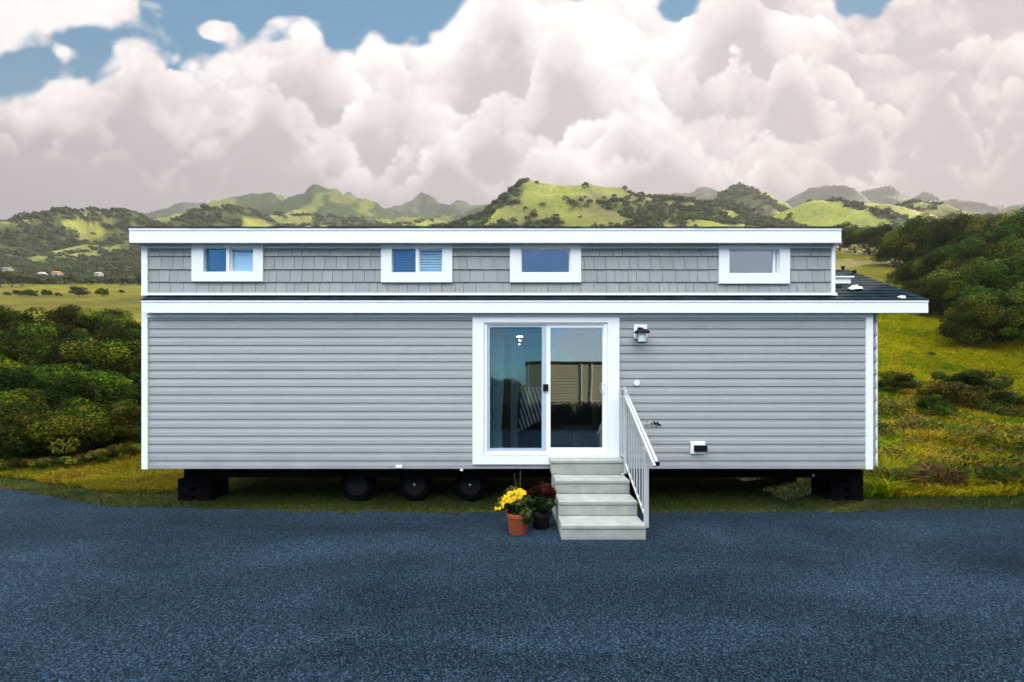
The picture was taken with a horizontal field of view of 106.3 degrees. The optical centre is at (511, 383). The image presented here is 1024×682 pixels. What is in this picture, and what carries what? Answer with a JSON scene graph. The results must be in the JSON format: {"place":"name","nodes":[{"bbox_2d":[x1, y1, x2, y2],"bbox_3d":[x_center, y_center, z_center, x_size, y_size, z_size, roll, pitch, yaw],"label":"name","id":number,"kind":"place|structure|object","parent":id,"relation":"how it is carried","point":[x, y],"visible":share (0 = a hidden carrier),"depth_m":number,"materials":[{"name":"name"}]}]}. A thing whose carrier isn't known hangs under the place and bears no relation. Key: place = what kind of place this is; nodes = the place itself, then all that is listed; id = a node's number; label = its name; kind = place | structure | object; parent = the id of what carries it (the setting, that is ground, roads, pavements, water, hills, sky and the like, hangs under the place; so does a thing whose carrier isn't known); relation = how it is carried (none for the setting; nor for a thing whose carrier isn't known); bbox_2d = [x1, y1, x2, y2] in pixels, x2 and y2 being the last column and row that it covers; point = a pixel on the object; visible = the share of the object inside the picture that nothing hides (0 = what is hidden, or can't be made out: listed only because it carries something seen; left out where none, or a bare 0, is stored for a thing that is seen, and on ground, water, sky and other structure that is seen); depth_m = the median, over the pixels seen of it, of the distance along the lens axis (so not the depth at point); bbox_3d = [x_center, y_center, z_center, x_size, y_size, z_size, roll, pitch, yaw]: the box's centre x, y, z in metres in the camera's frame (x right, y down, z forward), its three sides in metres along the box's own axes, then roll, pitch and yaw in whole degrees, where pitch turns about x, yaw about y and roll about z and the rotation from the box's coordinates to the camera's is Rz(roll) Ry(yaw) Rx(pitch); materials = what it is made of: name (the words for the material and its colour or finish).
{"place":"outdoors","nodes":[
{"label":"outdoors","id":0,"kind":"place"},
{"bbox_2d":[0,379,183,492],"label":"meadow grass","id":1,"kind":"structure","parent":0,"point":[118,479],"depth_m":7.92,"materials":[{"name":"green plant"}]},
{"bbox_2d":[0,489,1023,681],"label":"driveway","id":2,"kind":"structure","parent":0,"point":[94,593],"depth_m":3.46,"materials":[{"name":"grey asphalt"}]},
{"bbox_2d":[5,488,1022,518],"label":"gravel","id":3,"kind":"structure","parent":2,"relation":"on","point":[442,511],"depth_m":5.83,"materials":[{"name":"grey gravel"}]},
{"bbox_2d":[494,470,533,535],"bbox_3d":[0.030,1.522,4.962,0.516,0.809,0.384,0,0,0],"label":"potted chrysanthemum","id":4,"kind":"object","parent":2,"relation":"on","point":[515,501],"visible":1,"depth_m":4.87,"materials":[{"name":"plant"}]},
{"bbox_2d":[527,481,556,529],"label":"potted shrub","id":5,"kind":"object","parent":2,"relation":"on","point":[544,504],"visible":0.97,"depth_m":5.09,"materials":[{"name":"green plant"}]},
{"bbox_2d":[549,457,645,539],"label":"concrete steps","id":6,"kind":"structure","parent":2,"relation":"on","point":[595,500],"depth_m":5.14,"materials":[{"name":"grey concrete"}]},
{"bbox_2d":[619,387,659,527],"bbox_3d":[1.683,0.924,5.230,0.143,1.749,1.439,0,0,0],"label":"hand rail","id":7,"kind":"object","parent":6,"relation":"attached to","point":[625,401],"visible":0.97,"depth_m":5.23,"materials":[{"name":"metal"}]},
{"bbox_2d":[0,180,1023,513],"bbox_3d":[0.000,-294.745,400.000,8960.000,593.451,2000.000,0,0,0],"label":"terrain","id":8,"kind":"structure","parent":0,"point":[324,202],"depth_m":259.98,"materials":[{"name":"green plant"}]},
{"bbox_2d":[2,267,13,271],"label":"house","id":9,"kind":"structure","parent":8,"relation":"on","point":[7,268],"depth_m":189.45,"materials":[{"name":"grey"}]},
{"bbox_2d":[0,269,17,287],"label":"tree","id":10,"kind":"object","parent":8,"relation":"on","point":[4,276],"visible":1,"depth_m":134.91,"materials":[{"name":"green plant"}]},
{"bbox_2d":[2,270,22,286],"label":"tree","id":11,"kind":"object","parent":8,"relation":"on","point":[16,276],"visible":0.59,"depth_m":137.72,"materials":[{"name":"green plant"}]},
{"bbox_2d":[0,329,32,366],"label":"shrub","id":12,"kind":"object","parent":8,"relation":"on","point":[4,335],"visible":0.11,"depth_m":15.96,"materials":[{"name":"green plant"}]},
{"bbox_2d":[0,457,36,471],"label":"bush","id":13,"kind":"object","parent":8,"relation":"on","point":[9,464],"visible":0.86,"depth_m":8.28,"materials":[{"name":"green plant"}]},
{"bbox_2d":[11,290,25,296],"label":"bush","id":14,"kind":"object","parent":8,"relation":"on","point":[17,292],"visible":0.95,"depth_m":96.61,"materials":[{"name":"green plant"}]},
{"bbox_2d":[17,276,33,285],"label":"tree","id":15,"kind":"object","parent":8,"relation":"on","point":[26,279],"visible":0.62,"depth_m":141.88,"materials":[{"name":"green plant"}]},
{"bbox_2d":[21,289,38,296],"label":"bush","id":16,"kind":"object","parent":8,"relation":"on","point":[29,292],"visible":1,"depth_m":95.95,"materials":[{"name":"green plant"}]},
{"bbox_2d":[0,305,61,337],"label":"shrub","id":17,"kind":"object","parent":8,"relation":"on","point":[9,319],"visible":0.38,"depth_m":22.81,"materials":[{"name":"green plant"}]},
{"bbox_2d":[0,360,68,400],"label":"shrub","id":18,"kind":"object","parent":8,"relation":"on","point":[6,363],"visible":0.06,"depth_m":12.06,"materials":[{"name":"green plant"}]},
{"bbox_2d":[29,277,44,284],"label":"tree","id":19,"kind":"object","parent":8,"relation":"on","point":[37,280],"visible":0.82,"depth_m":146.21,"materials":[{"name":"green plant"}]},
{"bbox_2d":[0,391,79,459],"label":"shrub","id":20,"kind":"object","parent":8,"relation":"on","point":[22,405],"visible":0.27,"depth_m":9.08,"materials":[{"name":"green plant"}]},
{"bbox_2d":[27,456,57,468],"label":"bush","id":21,"kind":"object","parent":8,"relation":"on","point":[44,462],"visible":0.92,"depth_m":8.39,"materials":[{"name":"green plant"}]},
{"bbox_2d":[0,322,89,367],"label":"shrub","id":22,"kind":"object","parent":8,"relation":"on","point":[13,352],"visible":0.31,"depth_m":16.25,"materials":[{"name":"green plant"}]},
{"bbox_2d":[40,290,52,294],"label":"bush","id":23,"kind":"object","parent":8,"relation":"on","point":[44,292],"visible":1,"depth_m":98.72,"materials":[{"name":"green plant"}]},
{"bbox_2d":[43,277,56,283],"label":"tree","id":24,"kind":"object","parent":8,"relation":"on","point":[48,279],"visible":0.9,"depth_m":149.34,"materials":[{"name":"green plant"}]},
{"bbox_2d":[0,401,109,458],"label":"shrub","id":25,"kind":"object","parent":8,"relation":"on","point":[19,440],"visible":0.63,"depth_m":8.68,"materials":[{"name":"green plant"}]},
{"bbox_2d":[0,362,110,412],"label":"shrub","id":26,"kind":"object","parent":8,"relation":"on","point":[45,383],"visible":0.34,"depth_m":11.50,"materials":[{"name":"green plant"}]},
{"bbox_2d":[51,271,62,275],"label":"house","id":27,"kind":"structure","parent":8,"relation":"on","point":[56,272],"depth_m":171.47,"materials":[{"name":"orange"}]},
{"bbox_2d":[3,336,134,373],"bbox_3d":[-18.140,-0.511,16.302,4.142,2.728,4.020,0,0,-9],"label":"shrub","id":28,"kind":"object","parent":8,"relation":"on","point":[47,358],"visible":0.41,"depth_m":15.05,"materials":[{"name":"green plant"}]},
{"bbox_2d":[53,453,91,468],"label":"bush","id":29,"kind":"object","parent":8,"relation":"on","point":[67,460],"visible":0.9,"depth_m":8.47,"materials":[{"name":"green plant"}]},
{"bbox_2d":[66,274,79,284],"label":"tree","id":30,"kind":"object","parent":8,"relation":"on","point":[70,278],"visible":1,"depth_m":148.79,"materials":[{"name":"green plant"}]},
{"bbox_2d":[24,405,124,453],"bbox_3d":[-10.525,1.332,9.559,1.872,1.623,2.272,0,0,5],"label":"shrub","id":31,"kind":"object","parent":8,"relation":"on","point":[102,420],"visible":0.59,"depth_m":9.01,"materials":[{"name":"green plant"}]},
{"bbox_2d":[21,304,137,340],"bbox_3d":[-25.666,-3.051,23.137,4.513,3.488,4.329,0,0,-21],"label":"shrub","id":32,"kind":"object","parent":8,"relation":"on","point":[68,317],"visible":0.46,"depth_m":21.93,"materials":[{"name":"green plant"}]},
{"bbox_2d":[68,286,90,296],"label":"bush","id":33,"kind":"object","parent":8,"relation":"on","point":[76,290],"visible":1,"depth_m":97.52,"materials":[{"name":"green plant"}]},
{"bbox_2d":[82,278,95,284],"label":"tree","id":34,"kind":"object","parent":8,"relation":"on","point":[88,280],"visible":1,"depth_m":149.49,"materials":[{"name":"green plant"}]},
{"bbox_2d":[45,368,140,417],"bbox_3d":[-12.781,0.718,12.406,3.031,2.384,3.047,0,0,-37],"label":"shrub","id":35,"kind":"object","parent":8,"relation":"on","point":[84,388],"visible":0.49,"depth_m":11.71,"materials":[{"name":"green plant"}]},
{"bbox_2d":[57,337,140,381],"bbox_3d":[-16.687,-0.623,16.563,3.047,2.764,3.699,0,0,43],"label":"shrub","id":36,"kind":"object","parent":8,"relation":"on","point":[119,356],"visible":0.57,"depth_m":15.54,"materials":[{"name":"green plant"}]},
{"bbox_2d":[94,272,103,275],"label":"house","id":37,"kind":"structure","parent":8,"relation":"on","point":[99,273],"depth_m":171.41,"materials":[{"name":"grey"}]},
{"bbox_2d":[94,288,108,295],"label":"bush","id":38,"kind":"object","parent":8,"relation":"on","point":[101,291],"visible":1,"depth_m":98.69,"materials":[{"name":"green plant"}]},
{"bbox_2d":[85,447,119,461],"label":"bush","id":39,"kind":"object","parent":8,"relation":"on","point":[97,454],"visible":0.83,"depth_m":8.68,"materials":[{"name":"green plant"}]},
{"bbox_2d":[71,313,140,346],"bbox_3d":[-22.600,-2.651,22.396,3.789,2.903,3.809,0,0,12],"label":"shrub","id":40,"kind":"object","parent":8,"relation":"on","point":[117,326],"visible":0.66,"depth_m":21.71,"materials":[{"name":"green plant"}]},
{"bbox_2d":[98,278,113,284],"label":"tree","id":41,"kind":"object","parent":8,"relation":"on","point":[109,281],"visible":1,"depth_m":148.57,"materials":[{"name":"green plant"}]},
{"bbox_2d":[91,398,140,443],"bbox_3d":[-9.559,1.149,9.948,1.857,1.564,1.781,0,0,-31],"label":"shrub","id":42,"kind":"object","parent":8,"relation":"on","point":[129,426],"visible":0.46,"depth_m":9.35,"materials":[{"name":"green plant"}]},
{"bbox_2d":[100,377,140,411],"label":"shrub","id":43,"kind":"object","parent":8,"relation":"on","point":[134,394],"visible":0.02,"depth_m":11.59,"materials":[{"name":"green plant"}]},
{"bbox_2d":[103,441,140,457],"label":"bush","id":44,"kind":"object","parent":8,"relation":"on","point":[133,448],"visible":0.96,"depth_m":8.88,"materials":[{"name":"green plant"}]},
{"bbox_2d":[117,278,134,283],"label":"tree","id":45,"kind":"object","parent":8,"relation":"on","point":[127,280],"visible":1,"depth_m":149.72,"materials":[{"name":"green plant"}]},
{"bbox_2d":[113,353,140,385],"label":"shrub","id":46,"kind":"object","parent":8,"relation":"on","point":[134,375],"visible":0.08,"depth_m":15.07,"materials":[{"name":"green plant"}]},
{"bbox_2d":[132,276,140,282],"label":"tree","id":47,"kind":"object","parent":8,"relation":"on","point":[138,278],"visible":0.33,"depth_m":148.83,"materials":[{"name":"green plant"}]},
{"bbox_2d":[0,178,1003,284],"bbox_3d":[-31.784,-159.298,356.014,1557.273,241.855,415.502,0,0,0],"label":"woods","id":48,"kind":"object","parent":8,"relation":"on","point":[81,268],"visible":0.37,"depth_m":273.56,"materials":[{"name":"green plant"}]},
{"bbox_2d":[0,440,1023,512],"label":"short grass","id":49,"kind":"structure","parent":8,"relation":"on","point":[383,493],"depth_m":6.57,"materials":[{"name":"green plant"}]},
{"bbox_2d":[128,226,928,500],"bbox_3d":[0.268,-0.231,7.286,12.218,4.376,3.128,0,0,0],"label":"mobile home","id":50,"kind":"object","parent":8,"relation":"on","point":[356,359],"visible":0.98,"depth_m":5.99,"materials":[{"name":"grey plastic"}]},
{"bbox_2d":[191,245,263,281],"bbox_3d":[-4.420,-1.879,6.002,1.107,0.584,0.095,0,0,0],"label":"window","id":51,"kind":"structure","parent":50,"relation":"in","point":[240,266],"depth_m":5.95,"materials":[{"name":"white plastic"}]},
{"bbox_2d":[381,245,452,282],"bbox_3d":[-1.480,-1.867,6.002,1.107,0.587,0.095,0,0,0],"label":"window","id":52,"kind":"structure","parent":50,"relation":"in","point":[389,274],"depth_m":5.95,"materials":[{"name":"white plastic"}]},
{"bbox_2d":[490,336,503,447],"bbox_3d":[-0.238,0.210,6.220,0.228,1.960,0.060,0,0,0],"label":"curtain","id":53,"kind":"object","parent":50,"relation":"hanging from","point":[496,372],"visible":0.93,"depth_m":6.22,"materials":[{"name":"fabric"}]},
{"bbox_2d":[510,337,518,447],"bbox_3d":[0.043,0.210,6.380,0.142,1.960,0.060,0,0,0],"label":"curtain","id":54,"kind":"object","parent":50,"relation":"hanging from","point":[514,363],"visible":0.91,"depth_m":6.38,"materials":[{"name":"fabric"}]},
{"bbox_2d":[517,389,541,447],"bbox_3d":[0.320,0.620,6.830,0.520,1.060,0.540,0,0,0],"label":"armchair","id":55,"kind":"object","parent":50,"relation":"in","point":[530,436],"visible":0.21,"depth_m":6.56,"materials":[{"name":"fabric"}]},
{"bbox_2d":[518,387,541,431],"bbox_3d":[0.335,0.435,6.670,0.470,0.770,0.436,0,0,0],"label":"throw blanket","id":56,"kind":"object","parent":55,"relation":"on","point":[530,407],"visible":0.9,"depth_m":6.50,"materials":[{"name":"fabric"}]},
{"bbox_2d":[510,245,580,282],"bbox_3d":[0.520,-1.863,6.002,1.107,0.580,0.095,0,0,0],"label":"window","id":57,"kind":"structure","parent":50,"relation":"in","point":[516,274],"depth_m":5.95,"materials":[{"name":"white plastic"}]},
{"bbox_2d":[472,318,618,463],"bbox_3d":[0.527,0.115,6.005,2.280,2.277,0.191,0,0,0],"label":"sliding door","id":58,"kind":"structure","parent":50,"relation":"in","point":[482,453],"depth_m":5.95,"materials":[{"name":"white plastic"}]},
{"bbox_2d":[550,400,601,446],"bbox_3d":[1.125,0.740,7.250,2.090,0.820,1.100,0,0,0],"label":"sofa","id":59,"kind":"object","parent":50,"relation":"in","point":[565,415],"visible":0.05,"depth_m":7.55,"materials":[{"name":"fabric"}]},
{"bbox_2d":[571,400,598,446],"bbox_3d":[1.240,0.750,6.550,0.400,0.920,0.400,0,0,0],"label":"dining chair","id":60,"kind":"object","parent":50,"relation":"on","point":[595,419],"visible":0.91,"depth_m":6.42,"materials":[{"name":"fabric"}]},
{"bbox_2d":[718,245,789,283],"bbox_3d":[3.763,-1.851,6.002,1.100,0.596,0.095,0,0,0],"label":"window","id":61,"kind":"structure","parent":50,"relation":"in","point":[780,274],"depth_m":5.95,"materials":[{"name":"white plastic"}]},
{"bbox_2d":[834,221,861,250],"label":"tree","id":62,"kind":"object","parent":8,"relation":"on","point":[843,230],"visible":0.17,"depth_m":78.85,"materials":[{"name":"green plant"}]},
{"bbox_2d":[840,227,864,252],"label":"tree","id":63,"kind":"object","parent":8,"relation":"on","point":[850,240],"visible":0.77,"depth_m":76.54,"materials":[{"name":"green plant"}]},
{"bbox_2d":[841,222,892,254],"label":"tree","id":64,"kind":"object","parent":8,"relation":"on","point":[869,230],"visible":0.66,"depth_m":73.74,"materials":[{"name":"green plant"}]},
{"bbox_2d":[858,227,905,255],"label":"tree","id":65,"kind":"object","parent":8,"relation":"on","point":[871,242],"visible":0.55,"depth_m":72.31,"materials":[{"name":"green plant"}]},
{"bbox_2d":[870,231,907,266],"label":"tree","id":66,"kind":"object","parent":8,"relation":"on","point":[883,254],"visible":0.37,"depth_m":58.10,"materials":[{"name":"green plant"}]},
{"bbox_2d":[888,229,908,259],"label":"tree","id":67,"kind":"object","parent":8,"relation":"on","point":[895,239],"visible":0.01,"depth_m":59.46,"materials":[{"name":"green plant"}]},
{"bbox_2d":[878,371,923,391],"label":"bush","id":68,"kind":"object","parent":8,"relation":"on","point":[895,380],"visible":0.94,"depth_m":14.28,"materials":[{"name":"green plant"}]},
{"bbox_2d":[885,257,933,284],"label":"tree","id":69,"kind":"object","parent":8,"relation":"on","point":[904,271],"visible":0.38,"depth_m":43.71,"materials":[{"name":"green plant"}]},
{"bbox_2d":[895,212,943,229],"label":"tree","id":70,"kind":"object","parent":8,"relation":"on","point":[927,214],"visible":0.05,"depth_m":73.22,"materials":[{"name":"green plant"}]},
{"bbox_2d":[893,268,951,293],"bbox_3d":[36.882,-7.427,34.316,4.348,5.536,6.072,0,0,44],"label":"tree","id":71,"kind":"object","parent":8,"relation":"on","point":[920,282],"visible":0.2,"depth_m":34.04,"materials":[{"name":"green plant"}]},
{"bbox_2d":[914,394,958,415],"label":"bush","id":72,"kind":"object","parent":8,"relation":"on","point":[934,403],"visible":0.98,"depth_m":11.88,"materials":[{"name":"green plant"}]},
{"bbox_2d":[861,288,1023,497],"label":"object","id":73,"kind":"object","parent":8,"relation":"on","point":[910,339],"visible":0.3,"depth_m":12.77,"materials":[{"name":"green plant"}]},
{"bbox_2d":[862,393,1023,488],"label":"weed leaves","id":74,"kind":"object","parent":8,"relation":"on","point":[965,474],"visible":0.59,"depth_m":8.62,"materials":[{"name":"green plant"}]},
{"bbox_2d":[910,210,976,233],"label":"tree","id":75,"kind":"object","parent":8,"relation":"on","point":[955,214],"visible":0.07,"depth_m":55.89,"materials":[{"name":"green plant"}]},
{"bbox_2d":[880,214,1009,268],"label":"tree","id":76,"kind":"object","parent":8,"relation":"on","point":[908,238],"visible":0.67,"depth_m":43.92,"materials":[{"name":"green plant"}]},
{"bbox_2d":[912,273,989,316],"bbox_3d":[31.517,-5.202,27.773,4.337,5.749,4.080,0,0,-29],"label":"tree","id":77,"kind":"object","parent":8,"relation":"on","point":[944,292],"visible":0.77,"depth_m":27.16,"materials":[{"name":"green plant"}]},
{"bbox_2d":[914,379,989,401],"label":"bush","id":78,"kind":"object","parent":8,"relation":"on","point":[960,390],"visible":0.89,"depth_m":12.87,"materials":[{"name":"green plant"}]},
{"bbox_2d":[904,237,1017,284],"bbox_3d":[40.770,-8.956,34.938,6.538,7.789,6.950,0,0,31],"label":"tree","id":79,"kind":"object","parent":8,"relation":"on","point":[938,261],"visible":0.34,"depth_m":34.23,"materials":[{"name":"green plant"}]},
{"bbox_2d":[901,224,1023,275],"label":"tree","id":80,"kind":"object","parent":8,"relation":"on","point":[961,235],"visible":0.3,"depth_m":41.34,"materials":[{"name":"green plant"}]},
{"bbox_2d":[908,250,1023,293],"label":"tree","id":81,"kind":"object","parent":8,"relation":"on","point":[970,270],"visible":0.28,"depth_m":27.37,"materials":[{"name":"green plant"}]},
{"bbox_2d":[910,238,1023,278],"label":"tree","id":82,"kind":"object","parent":8,"relation":"on","point":[983,248],"visible":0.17,"depth_m":33.59,"materials":[{"name":"green plant"}]},
{"bbox_2d":[931,368,1006,395],"bbox_3d":[16.382,0.090,13.803,1.768,1.290,1.777,0,0,-36],"label":"bush","id":83,"kind":"object","parent":8,"relation":"on","point":[966,376],"visible":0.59,"depth_m":13.47,"materials":[{"name":"green plant"}]},
{"bbox_2d":[935,298,1023,346],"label":"tree","id":84,"kind":"object","parent":8,"relation":"on","point":[964,326],"visible":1,"depth_m":20.55,"materials":[{"name":"green plant"}]},
{"bbox_2d":[937,256,1023,307],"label":"tree","id":85,"kind":"object","parent":8,"relation":"on","point":[1017,271],"visible":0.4,"depth_m":26.17,"materials":[{"name":"green plant"}]},
{"bbox_2d":[943,285,1023,342],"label":"tree","id":86,"kind":"object","parent":8,"relation":"on","point":[973,295],"visible":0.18,"depth_m":22.05,"materials":[{"name":"green plant"}]},
{"bbox_2d":[958,207,1023,238],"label":"tree","id":87,"kind":"object","parent":8,"relation":"on","point":[1015,218],"visible":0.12,"depth_m":42.83,"materials":[{"name":"green plant"}]},
{"bbox_2d":[980,212,1008,223],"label":"tree","id":88,"kind":"object","parent":8,"relation":"on","point":[997,216],"visible":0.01,"depth_m":56.03,"materials":[{"name":"green plant"}]},
{"bbox_2d":[969,274,1023,342],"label":"tree","id":89,"kind":"object","parent":8,"relation":"on","point":[1014,296],"visible":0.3,"depth_m":21.14,"materials":[{"name":"green plant"}]},
{"bbox_2d":[980,375,1013,387],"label":"bush","id":90,"kind":"object","parent":8,"relation":"on","point":[1006,379],"visible":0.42,"depth_m":14.76,"materials":[{"name":"green plant"}]},
{"bbox_2d":[982,390,1023,406],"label":"bush","id":91,"kind":"object","parent":8,"relation":"on","point":[1009,396],"visible":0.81,"depth_m":12.62,"materials":[{"name":"green plant"}]},
{"bbox_2d":[988,226,1023,251],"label":"tree","id":92,"kind":"object","parent":8,"relation":"on","point":[1015,238],"visible":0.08,"depth_m":34.02,"materials":[{"name":"green plant"}]},
{"bbox_2d":[0,0,1023,219],"label":"sky","id":93,"kind":"structure","parent":0,"point":[144,106],"materials":[{"name":"white"}]}
]}

